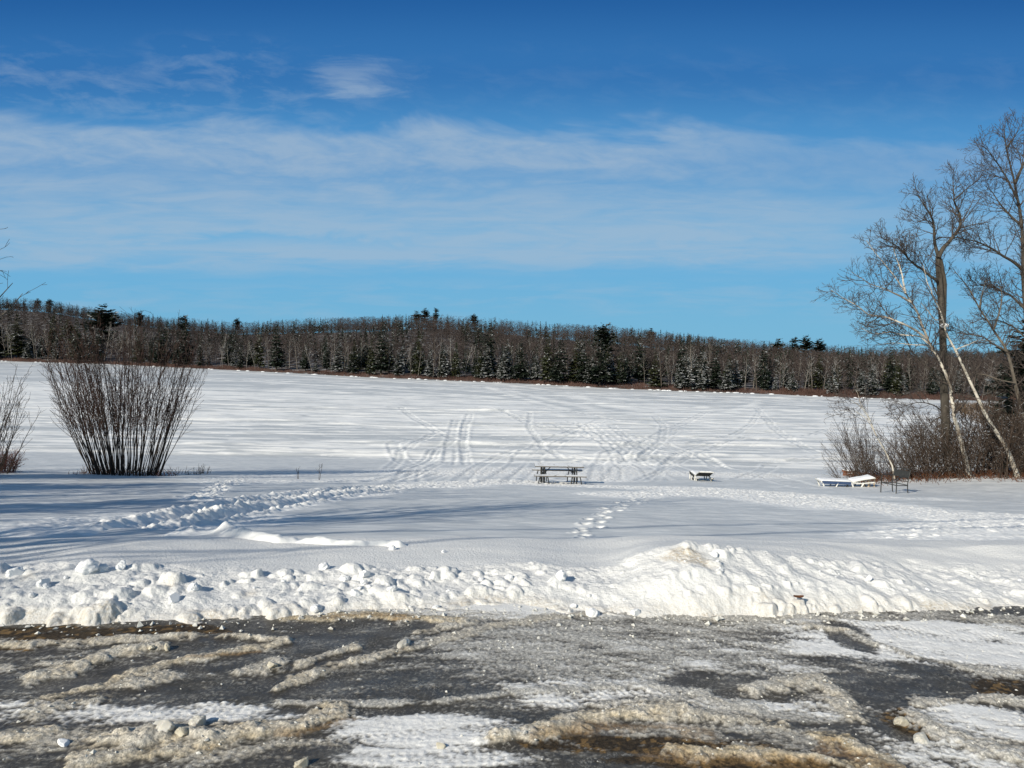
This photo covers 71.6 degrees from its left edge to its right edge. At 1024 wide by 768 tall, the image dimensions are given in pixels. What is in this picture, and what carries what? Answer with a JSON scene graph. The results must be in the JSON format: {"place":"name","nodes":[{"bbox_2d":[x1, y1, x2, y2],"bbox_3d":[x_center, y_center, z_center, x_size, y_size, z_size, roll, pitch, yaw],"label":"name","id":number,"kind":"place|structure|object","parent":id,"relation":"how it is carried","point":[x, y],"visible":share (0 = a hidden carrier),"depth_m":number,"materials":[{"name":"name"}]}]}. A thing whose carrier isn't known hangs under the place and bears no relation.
{"place":"outdoors","nodes":[
{"label":"outdoors","id":0,"kind":"place"},
{"bbox_2d":[0,309,997,400],"bbox_3d":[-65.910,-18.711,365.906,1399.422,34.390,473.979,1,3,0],"label":"hills","id":1,"kind":"structure","parent":0,"point":[294,365],"depth_m":232.28,"materials":[{"name":"plant"}]},
{"bbox_2d":[1,314,28,357],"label":"spruce tree","id":2,"kind":"object","parent":1,"relation":"on","point":[17,351],"visible":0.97,"depth_m":240.06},
{"bbox_2d":[34,333,47,358],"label":"spruce tree","id":3,"kind":"object","parent":1,"relation":"on","point":[43,351],"visible":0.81,"depth_m":238.69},
{"bbox_2d":[44,316,65,354],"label":"spruce tree","id":4,"kind":"object","parent":1,"relation":"on","point":[53,326],"visible":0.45,"depth_m":240.83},
{"bbox_2d":[58,319,74,349],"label":"pine tree","id":5,"kind":"object","parent":1,"relation":"on","point":[70,329],"visible":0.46,"depth_m":257.36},
{"bbox_2d":[80,304,123,356],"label":"pine tree","id":6,"kind":"object","parent":1,"relation":"on","point":[105,319],"visible":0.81,"depth_m":243.13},
{"bbox_2d":[148,326,171,363],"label":"spruce tree","id":7,"kind":"object","parent":1,"relation":"on","point":[157,355],"visible":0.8,"depth_m":217.63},
{"bbox_2d":[160,320,173,358],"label":"spruce tree","id":8,"kind":"object","parent":1,"relation":"on","point":[166,334],"visible":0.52,"depth_m":229.79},
{"bbox_2d":[169,331,185,363],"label":"spruce tree","id":9,"kind":"object","parent":1,"relation":"on","point":[178,349],"visible":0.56,"depth_m":213.02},
{"bbox_2d":[179,319,194,360],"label":"spruce tree","id":10,"kind":"object","parent":1,"relation":"on","point":[185,332],"visible":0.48,"depth_m":217.80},
{"bbox_2d":[244,338,256,367],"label":"spruce tree","id":11,"kind":"object","parent":1,"relation":"on","point":[249,361],"visible":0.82,"depth_m":204.80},
{"bbox_2d":[251,328,267,367],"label":"spruce tree","id":12,"kind":"object","parent":1,"relation":"on","point":[259,362],"visible":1,"depth_m":202.24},
{"bbox_2d":[267,324,285,370],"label":"spruce tree","id":13,"kind":"object","parent":1,"relation":"on","point":[278,362],"visible":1,"depth_m":194.49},
{"bbox_2d":[299,343,311,370],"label":"spruce tree","id":14,"kind":"object","parent":1,"relation":"on","point":[305,365],"visible":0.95,"depth_m":191.38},
{"bbox_2d":[328,341,347,371],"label":"spruce tree","id":15,"kind":"object","parent":1,"relation":"on","point":[338,366],"visible":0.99,"depth_m":184.28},
{"bbox_2d":[346,348,358,374],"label":"spruce tree","id":16,"kind":"object","parent":1,"relation":"on","point":[352,369],"visible":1,"depth_m":180.07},
{"bbox_2d":[359,336,370,370],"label":"spruce tree","id":17,"kind":"object","parent":1,"relation":"on","point":[364,364],"visible":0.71,"depth_m":188.50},
{"bbox_2d":[364,340,376,374],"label":"spruce tree","id":18,"kind":"object","parent":1,"relation":"on","point":[371,359],"visible":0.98,"depth_m":177.77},
{"bbox_2d":[372,327,392,373],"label":"spruce tree","id":19,"kind":"object","parent":1,"relation":"on","point":[381,366],"visible":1,"depth_m":177.87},
{"bbox_2d":[390,349,404,374],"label":"spruce tree","id":20,"kind":"object","parent":1,"relation":"on","point":[399,366],"visible":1,"depth_m":175.00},
{"bbox_2d":[411,331,425,375],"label":"spruce tree","id":21,"kind":"object","parent":1,"relation":"on","point":[417,362],"visible":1,"depth_m":174.46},
{"bbox_2d":[423,348,436,376],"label":"spruce tree","id":22,"kind":"object","parent":1,"relation":"on","point":[430,367],"visible":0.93,"depth_m":171.52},
{"bbox_2d":[437,346,451,376],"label":"spruce tree","id":23,"kind":"object","parent":1,"relation":"on","point":[443,371],"visible":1,"depth_m":170.30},
{"bbox_2d":[449,343,461,377],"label":"spruce tree","id":24,"kind":"object","parent":1,"relation":"on","point":[455,371],"visible":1,"depth_m":170.45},
{"bbox_2d":[475,345,496,377],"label":"spruce tree","id":25,"kind":"object","parent":1,"relation":"on","point":[488,372],"visible":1,"depth_m":167.17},
{"bbox_2d":[479,322,497,373],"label":"spruce tree","id":26,"kind":"object","parent":1,"relation":"on","point":[489,343],"visible":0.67,"depth_m":169.59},
{"bbox_2d":[497,349,512,380],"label":"spruce tree","id":27,"kind":"object","parent":1,"relation":"on","point":[504,374],"visible":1,"depth_m":164.34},
{"bbox_2d":[497,339,514,379],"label":"spruce tree","id":28,"kind":"object","parent":1,"relation":"on","point":[507,354],"visible":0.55,"depth_m":166.01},
{"bbox_2d":[0,357,1015,400],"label":"shore brush","id":29,"kind":"object","parent":1,"relation":"on","point":[800,392],"visible":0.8,"depth_m":153.38,"materials":[{"name":"plant"}]},
{"bbox_2d":[0,297,1018,392],"bbox_3d":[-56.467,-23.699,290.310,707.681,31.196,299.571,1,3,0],"label":"forest","id":30,"kind":"object","parent":1,"relation":"on","point":[515,340],"visible":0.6,"depth_m":238.08,"materials":[{"name":"plant"}]},
{"bbox_2d":[48,362,990,401],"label":"shore snow","id":31,"kind":"structure","parent":1,"relation":"on","point":[542,384],"depth_m":155.93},
{"bbox_2d":[510,339,530,380],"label":"spruce tree","id":32,"kind":"object","parent":1,"relation":"on","point":[520,372],"visible":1,"depth_m":162.22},
{"bbox_2d":[537,335,552,382],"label":"spruce tree","id":33,"kind":"object","parent":1,"relation":"on","point":[547,358],"visible":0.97,"depth_m":159.03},
{"bbox_2d":[545,345,559,381],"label":"spruce tree","id":34,"kind":"object","parent":1,"relation":"on","point":[554,356],"visible":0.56,"depth_m":158.95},
{"bbox_2d":[548,340,572,383],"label":"spruce tree","id":35,"kind":"object","parent":1,"relation":"on","point":[561,376],"visible":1,"depth_m":155.85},
{"bbox_2d":[566,340,585,382],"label":"spruce tree","id":36,"kind":"object","parent":1,"relation":"on","point":[573,364],"visible":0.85,"depth_m":156.24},
{"bbox_2d":[574,342,588,383],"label":"spruce tree","id":37,"kind":"object","parent":1,"relation":"on","point":[581,370],"visible":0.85,"depth_m":154.79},
{"bbox_2d":[586,338,616,385],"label":"spruce tree","id":38,"kind":"object","parent":1,"relation":"on","point":[597,371],"visible":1,"depth_m":151.18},
{"bbox_2d":[590,322,616,360],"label":"pine tree","id":39,"kind":"object","parent":1,"relation":"on","point":[605,336],"visible":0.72,"depth_m":167.13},
{"bbox_2d":[615,352,631,384],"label":"spruce tree","id":40,"kind":"object","parent":1,"relation":"on","point":[623,376],"visible":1,"depth_m":150.60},
{"bbox_2d":[631,335,648,382],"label":"spruce tree","id":41,"kind":"object","parent":1,"relation":"on","point":[639,375],"visible":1,"depth_m":154.99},
{"bbox_2d":[645,352,665,387],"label":"spruce tree","id":42,"kind":"object","parent":1,"relation":"on","point":[654,382],"visible":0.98,"depth_m":146.71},
{"bbox_2d":[672,336,690,381],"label":"spruce tree","id":43,"kind":"object","parent":1,"relation":"on","point":[681,363],"visible":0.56,"depth_m":150.92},
{"bbox_2d":[675,353,695,389],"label":"spruce tree","id":44,"kind":"object","parent":1,"relation":"on","point":[684,381],"visible":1,"depth_m":144.14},
{"bbox_2d":[694,359,706,389],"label":"spruce tree","id":45,"kind":"object","parent":1,"relation":"on","point":[700,386],"visible":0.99,"depth_m":144.10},
{"bbox_2d":[693,352,711,386],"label":"spruce tree","id":46,"kind":"object","parent":1,"relation":"on","point":[708,381],"visible":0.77,"depth_m":144.91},
{"bbox_2d":[707,351,722,389],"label":"spruce tree","id":47,"kind":"object","parent":1,"relation":"on","point":[714,377],"visible":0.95,"depth_m":144.57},
{"bbox_2d":[717,359,735,390],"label":"spruce tree","id":48,"kind":"object","parent":1,"relation":"on","point":[726,383],"visible":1,"depth_m":143.03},
{"bbox_2d":[752,341,772,388],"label":"spruce tree","id":49,"kind":"object","parent":1,"relation":"on","point":[757,377],"visible":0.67,"depth_m":148.21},
{"bbox_2d":[759,362,770,390],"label":"spruce tree","id":50,"kind":"object","parent":1,"relation":"on","point":[766,385],"visible":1,"depth_m":143.61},
{"bbox_2d":[785,368,798,391],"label":"spruce tree","id":51,"kind":"object","parent":1,"relation":"on","point":[792,384],"visible":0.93,"depth_m":140.24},
{"bbox_2d":[796,335,812,356],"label":"pine tree","id":52,"kind":"object","parent":1,"relation":"on","point":[805,343],"visible":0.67,"depth_m":254.84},
{"bbox_2d":[807,355,824,388],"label":"spruce tree","id":53,"kind":"object","parent":1,"relation":"on","point":[818,381],"visible":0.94,"depth_m":147.35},
{"bbox_2d":[810,338,826,356],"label":"pine tree","id":54,"kind":"object","parent":1,"relation":"on","point":[820,345],"visible":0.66,"depth_m":253.81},
{"bbox_2d":[824,363,838,394],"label":"spruce tree","id":55,"kind":"object","parent":1,"relation":"on","point":[833,383],"visible":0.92,"depth_m":136.35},
{"bbox_2d":[853,371,869,395],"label":"spruce tree","id":56,"kind":"object","parent":1,"relation":"on","point":[861,390],"visible":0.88,"depth_m":135.06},
{"bbox_2d":[865,365,878,395],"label":"spruce tree","id":57,"kind":"object","parent":1,"relation":"on","point":[870,383],"visible":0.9,"depth_m":136.39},
{"bbox_2d":[878,354,899,393],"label":"spruce tree","id":58,"kind":"object","parent":1,"relation":"on","point":[885,387],"visible":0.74,"depth_m":137.87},
{"bbox_2d":[879,346,901,387],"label":"spruce tree","id":59,"kind":"object","parent":1,"relation":"on","point":[885,367],"visible":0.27,"depth_m":146.22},
{"bbox_2d":[888,367,902,395],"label":"spruce tree","id":60,"kind":"object","parent":1,"relation":"on","point":[895,385],"visible":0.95,"depth_m":135.37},
{"bbox_2d":[924,365,937,394],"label":"spruce tree","id":61,"kind":"object","parent":1,"relation":"on","point":[929,390],"visible":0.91,"depth_m":136.40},
{"bbox_2d":[0,361,1019,470],"bbox_3d":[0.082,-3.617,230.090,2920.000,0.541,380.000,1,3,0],"label":"frozen lake","id":62,"kind":"structure","parent":0,"point":[263,414],"depth_m":73.83,"materials":[{"name":"snow"}]},
{"bbox_2d":[949,400,1014,422],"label":"marsh brush","id":63,"kind":"object","parent":62,"relation":"on","point":[968,409],"visible":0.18,"depth_m":106.61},
{"bbox_2d":[0,603,1023,767],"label":"parking lot","id":64,"kind":"structure","parent":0,"point":[418,676],"depth_m":4.57,"materials":[{"name":"asphalt"}]},
{"bbox_2d":[153,719,174,732],"bbox_3d":[-1.951,1.912,3.960,0.136,0.078,0.085,0,9,5],"label":"ice chunk","id":65,"kind":"object","parent":64,"relation":"on","point":[164,725],"visible":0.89,"depth_m":3.95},
{"bbox_2d":[188,715,205,726],"bbox_3d":[-1.800,1.945,4.057,0.076,0.103,0.083,2,3,8],"label":"ice chunk","id":66,"kind":"object","parent":64,"relation":"on","point":[197,720],"visible":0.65,"depth_m":4.04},
{"bbox_2d":[294,756,308,767],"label":"ice chunk","id":67,"kind":"object","parent":64,"relation":"on","point":[302,763],"visible":1,"depth_m":3.71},
{"bbox_2d":[0,604,1023,765],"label":"slush crumbs","id":68,"kind":"object","parent":64,"relation":"on","point":[222,627],"visible":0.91,"depth_m":5.45,"materials":[{"name":"snow"}]},
{"bbox_2d":[893,716,909,726],"bbox_3d":[2.341,2.034,4.273,0.098,0.071,0.059,7,1,-17],"label":"ice chunk","id":69,"kind":"object","parent":64,"relation":"on","point":[901,721],"visible":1,"depth_m":4.25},
{"bbox_2d":[913,732,929,743],"bbox_3d":[2.356,2.040,4.086,0.100,0.064,0.085,4,8,-7],"label":"ice chunk","id":70,"kind":"object","parent":64,"relation":"on","point":[920,737],"visible":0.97,"depth_m":4.07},
{"bbox_2d":[0,528,1023,626],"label":"snow bank","id":71,"kind":"structure","parent":0,"point":[652,576],"depth_m":6.50,"materials":[{"name":"snow"}]},
{"bbox_2d":[5,567,23,577],"bbox_3d":[-4.292,1.625,6.134,0.094,0.096,0.140,3,3,32],"label":"snow clod","id":72,"kind":"object","parent":71,"relation":"on","point":[9,573],"visible":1,"depth_m":6.10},
{"bbox_2d":[75,559,98,574],"bbox_3d":[-3.694,1.597,6.170,0.180,0.150,0.164,0,3,-30],"label":"snow clod","id":73,"kind":"object","parent":71,"relation":"on","point":[87,566],"visible":0.94,"depth_m":6.12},
{"bbox_2d":[0,451,1023,546],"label":"snow field","id":74,"kind":"structure","parent":0,"point":[46,494],"depth_m":15.07,"materials":[{"name":"snow"}]},
{"bbox_2d":[0,447,28,472],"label":"berry shrub","id":75,"kind":"object","parent":74,"relation":"on","point":[8,460],"visible":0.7,"depth_m":25.59,"materials":[{"name":"red plant"}]},
{"bbox_2d":[0,364,42,473],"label":"willow shrub","id":76,"kind":"object","parent":74,"relation":"on","point":[5,436],"visible":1,"depth_m":24.34,"materials":[{"name":"brown plant"}]},
{"bbox_2d":[0,227,46,336],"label":"maple tree","id":77,"kind":"object","parent":74,"relation":"on","point":[15,301],"visible":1,"depth_m":21.77,"materials":[{"name":"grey plant"}]},
{"bbox_2d":[39,307,209,475],"bbox_3d":[-14.028,0.308,25.868,5.612,6.268,5.619,0,3,-29],"label":"willow shrub","id":78,"kind":"object","parent":74,"relation":"on","point":[101,418],"visible":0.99,"depth_m":25.45,"materials":[{"name":"brown plant"}]},
{"bbox_2d":[68,465,190,475],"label":"dry stalks","id":79,"kind":"object","parent":74,"relation":"on","point":[158,473],"visible":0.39,"depth_m":25.89,"materials":[{"name":"brown plant"}]},
{"bbox_2d":[532,463,586,484],"bbox_3d":[1.760,3.426,26.830,1.930,0.756,1.612,1,3,-1],"label":"picnic table","id":80,"kind":"object","parent":74,"relation":"on","point":[542,469],"visible":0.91,"depth_m":26.55,"materials":[{"name":"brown wood"}]},
{"bbox_2d":[689,470,713,480],"bbox_3d":[8.441,4.059,31.647,0.720,0.676,2.060,1,3,3],"label":"lounge chair","id":81,"kind":"object","parent":74,"relation":"on","point":[694,474],"visible":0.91,"depth_m":31.30,"materials":[{"name":"white plastic"}]},
{"bbox_2d":[815,474,875,486],"bbox_3d":[13.213,3.881,28.195,2.090,0.584,0.720,2,3,6],"label":"lounge chair","id":82,"kind":"object","parent":74,"relation":"on","point":[843,481],"visible":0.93,"depth_m":27.93,"materials":[{"name":"white plastic"}]},
{"bbox_2d":[821,442,874,481],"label":"brush shrub","id":83,"kind":"object","parent":74,"relation":"on","point":[855,471],"visible":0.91,"depth_m":30.32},
{"bbox_2d":[820,412,881,473],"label":"brush shrub","id":84,"kind":"object","parent":74,"relation":"on","point":[847,435],"visible":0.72,"depth_m":33.45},
{"bbox_2d":[824,441,882,477],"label":"brush shrub","id":85,"kind":"object","parent":74,"relation":"on","point":[855,453],"visible":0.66,"depth_m":31.33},
{"bbox_2d":[824,375,894,478],"bbox_3d":[14.300,1.776,29.843,3.205,4.374,1.918,0,3,-26],"label":"birch sapling","id":86,"kind":"object","parent":74,"relation":"on","point":[861,402],"visible":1,"depth_m":29.83,"materials":[{"name":"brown plant"}]},
{"bbox_2d":[834,432,900,475],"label":"brush shrub","id":87,"kind":"object","parent":74,"relation":"on","point":[848,456],"visible":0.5,"depth_m":32.31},
{"bbox_2d":[851,440,915,480],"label":"brush shrub","id":88,"kind":"object","parent":74,"relation":"on","point":[889,467],"visible":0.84,"depth_m":30.23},
{"bbox_2d":[843,424,931,478],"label":"brush shrub","id":89,"kind":"object","parent":74,"relation":"on","point":[897,452],"visible":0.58,"depth_m":31.46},
{"bbox_2d":[880,467,910,493],"bbox_3d":[13.483,3.406,24.949,0.719,0.904,0.634,0,3,-24],"label":"armchair","id":90,"kind":"object","parent":74,"relation":"on","point":[901,473],"visible":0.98,"depth_m":25.03,"materials":[{"name":"metal"}]},
{"bbox_2d":[861,423,930,474],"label":"brush shrub","id":91,"kind":"object","parent":74,"relation":"on","point":[901,449],"visible":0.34,"depth_m":32.34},
{"bbox_2d":[811,226,981,476],"bbox_3d":[16.134,-1.253,30.480,7.715,11.256,3.365,1,3,-15],"label":"birch tree","id":92,"kind":"object","parent":74,"relation":"on","point":[925,337],"visible":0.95,"depth_m":30.46,"materials":[{"name":"white plant"}]},
{"bbox_2d":[864,425,959,480],"bbox_3d":[16.992,2.824,30.206,3.710,2.789,3.258,2,3,19],"label":"brush shrub","id":93,"kind":"object","parent":74,"relation":"on","point":[909,461],"visible":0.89,"depth_m":30.22,"materials":[{"name":"plant"}]},
{"bbox_2d":[874,404,958,465],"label":"brush shrub","id":94,"kind":"object","parent":74,"relation":"on","point":[916,433],"visible":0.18,"depth_m":35.81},
{"bbox_2d":[883,413,977,476],"bbox_3d":[18.373,2.738,31.446,3.619,2.999,3.033,1,3,-7],"label":"brush shrub","id":95,"kind":"object","parent":74,"relation":"on","point":[929,456],"visible":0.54,"depth_m":31.03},
{"bbox_2d":[858,159,1004,475],"bbox_3d":[17.930,-2.791,31.408,7.105,14.702,3.445,0,3,-22],"label":"maple tree","id":96,"kind":"object","parent":74,"relation":"on","point":[940,279],"visible":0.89,"depth_m":31.27,"materials":[{"name":"brown plant"}]},
{"bbox_2d":[890,399,980,473],"bbox_3d":[18.986,2.467,32.444,4.649,3.596,3.008,0,3,-25],"label":"brush shrub","id":97,"kind":"object","parent":74,"relation":"on","point":[913,421],"visible":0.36,"depth_m":31.91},
{"bbox_2d":[848,465,1023,485],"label":"leaf litter","id":98,"kind":"object","parent":74,"relation":"on","point":[947,476],"visible":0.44,"depth_m":30.45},
{"bbox_2d":[888,390,999,470],"bbox_3d":[20.435,2.267,33.541,5.004,4.277,4.393,2,3,9],"label":"brush shrub","id":99,"kind":"object","parent":74,"relation":"on","point":[938,423],"visible":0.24,"depth_m":33.70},
{"bbox_2d":[893,410,998,478],"bbox_3d":[18.613,2.582,30.748,3.955,3.128,2.440,2,3,23],"label":"brush shrub","id":100,"kind":"object","parent":74,"relation":"on","point":[962,454],"visible":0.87,"depth_m":30.16,"materials":[{"name":"plant"}]},
{"bbox_2d":[897,390,1020,476],"bbox_3d":[19.594,2.199,31.136,4.795,4.077,4.210,2,3,19],"label":"brush shrub","id":101,"kind":"object","parent":74,"relation":"on","point":[948,417],"visible":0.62,"depth_m":30.86,"materials":[{"name":"plant"}]},
{"bbox_2d":[902,255,1019,477],"bbox_3d":[19.001,-0.494,30.073,5.663,10.114,2.757,1,3,0],"label":"birch tree","id":102,"kind":"object","parent":74,"relation":"on","point":[979,401],"visible":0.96,"depth_m":30.29,"materials":[{"name":"white plant"}]},
{"bbox_2d":[908,397,1014,467],"bbox_3d":[22.508,2.505,34.948,5.322,3.968,4.461,1,3,-13],"label":"brush shrub","id":103,"kind":"object","parent":74,"relation":"on","point":[963,430],"visible":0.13,"depth_m":34.10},
{"bbox_2d":[918,401,1023,478],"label":"brush shrub","id":104,"kind":"object","parent":74,"relation":"on","point":[1002,457],"visible":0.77,"depth_m":30.16,"materials":[{"name":"plant"}]},
{"bbox_2d":[922,408,1023,473],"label":"brush shrub","id":105,"kind":"object","parent":74,"relation":"on","point":[977,444],"visible":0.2,"depth_m":31.73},
{"bbox_2d":[929,391,1023,475],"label":"brush shrub","id":106,"kind":"object","parent":74,"relation":"on","point":[970,453],"visible":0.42,"depth_m":31.05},
{"bbox_2d":[936,109,1023,395],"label":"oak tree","id":107,"kind":"object","parent":74,"relation":"on","point":[1020,222],"visible":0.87,"depth_m":33.74,"materials":[{"name":"brown plant"}]},
{"bbox_2d":[944,261,1023,453],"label":"maple tree","id":108,"kind":"object","parent":74,"relation":"on","point":[1007,352],"visible":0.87,"depth_m":33.51,"materials":[{"name":"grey plant"}]},
{"bbox_2d":[950,407,1023,472],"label":"brush shrub","id":109,"kind":"object","parent":74,"relation":"on","point":[984,432],"visible":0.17,"depth_m":32.49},
{"bbox_2d":[950,388,1023,465],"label":"brush shrub","id":110,"kind":"object","parent":74,"relation":"on","point":[1004,416],"visible":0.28,"depth_m":33.72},
{"bbox_2d":[955,388,1023,478],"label":"brush shrub","id":111,"kind":"object","parent":74,"relation":"on","point":[995,471],"visible":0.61,"depth_m":30.29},
{"bbox_2d":[976,393,1023,473],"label":"brush shrub","id":112,"kind":"object","parent":74,"relation":"on","point":[1009,434],"visible":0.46,"depth_m":30.99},
{"bbox_2d":[985,374,1014,454],"bbox_3d":[36.180,2.677,52.151,3.622,6.905,3.140,1,3,0],"label":"pine tree","id":113,"kind":"object","parent":74,"relation":"on","point":[1004,394],"visible":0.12,"depth_m":52.00,"materials":[{"name":"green plant"}]},
{"bbox_2d":[984,320,1023,456],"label":"pine tree","id":114,"kind":"object","parent":74,"relation":"on","point":[1021,370],"visible":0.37,"depth_m":42.31,"materials":[{"name":"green plant"}]},
{"bbox_2d":[992,348,1023,467],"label":"pine tree","id":115,"kind":"object","parent":74,"relation":"on","point":[1008,411],"visible":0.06,"depth_m":45.05,"materials":[{"name":"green plant"}]},
{"bbox_2d":[0,0,1023,356],"label":"sky","id":116,"kind":"structure","parent":0,"point":[702,168],"materials":[{"name":"blue"}]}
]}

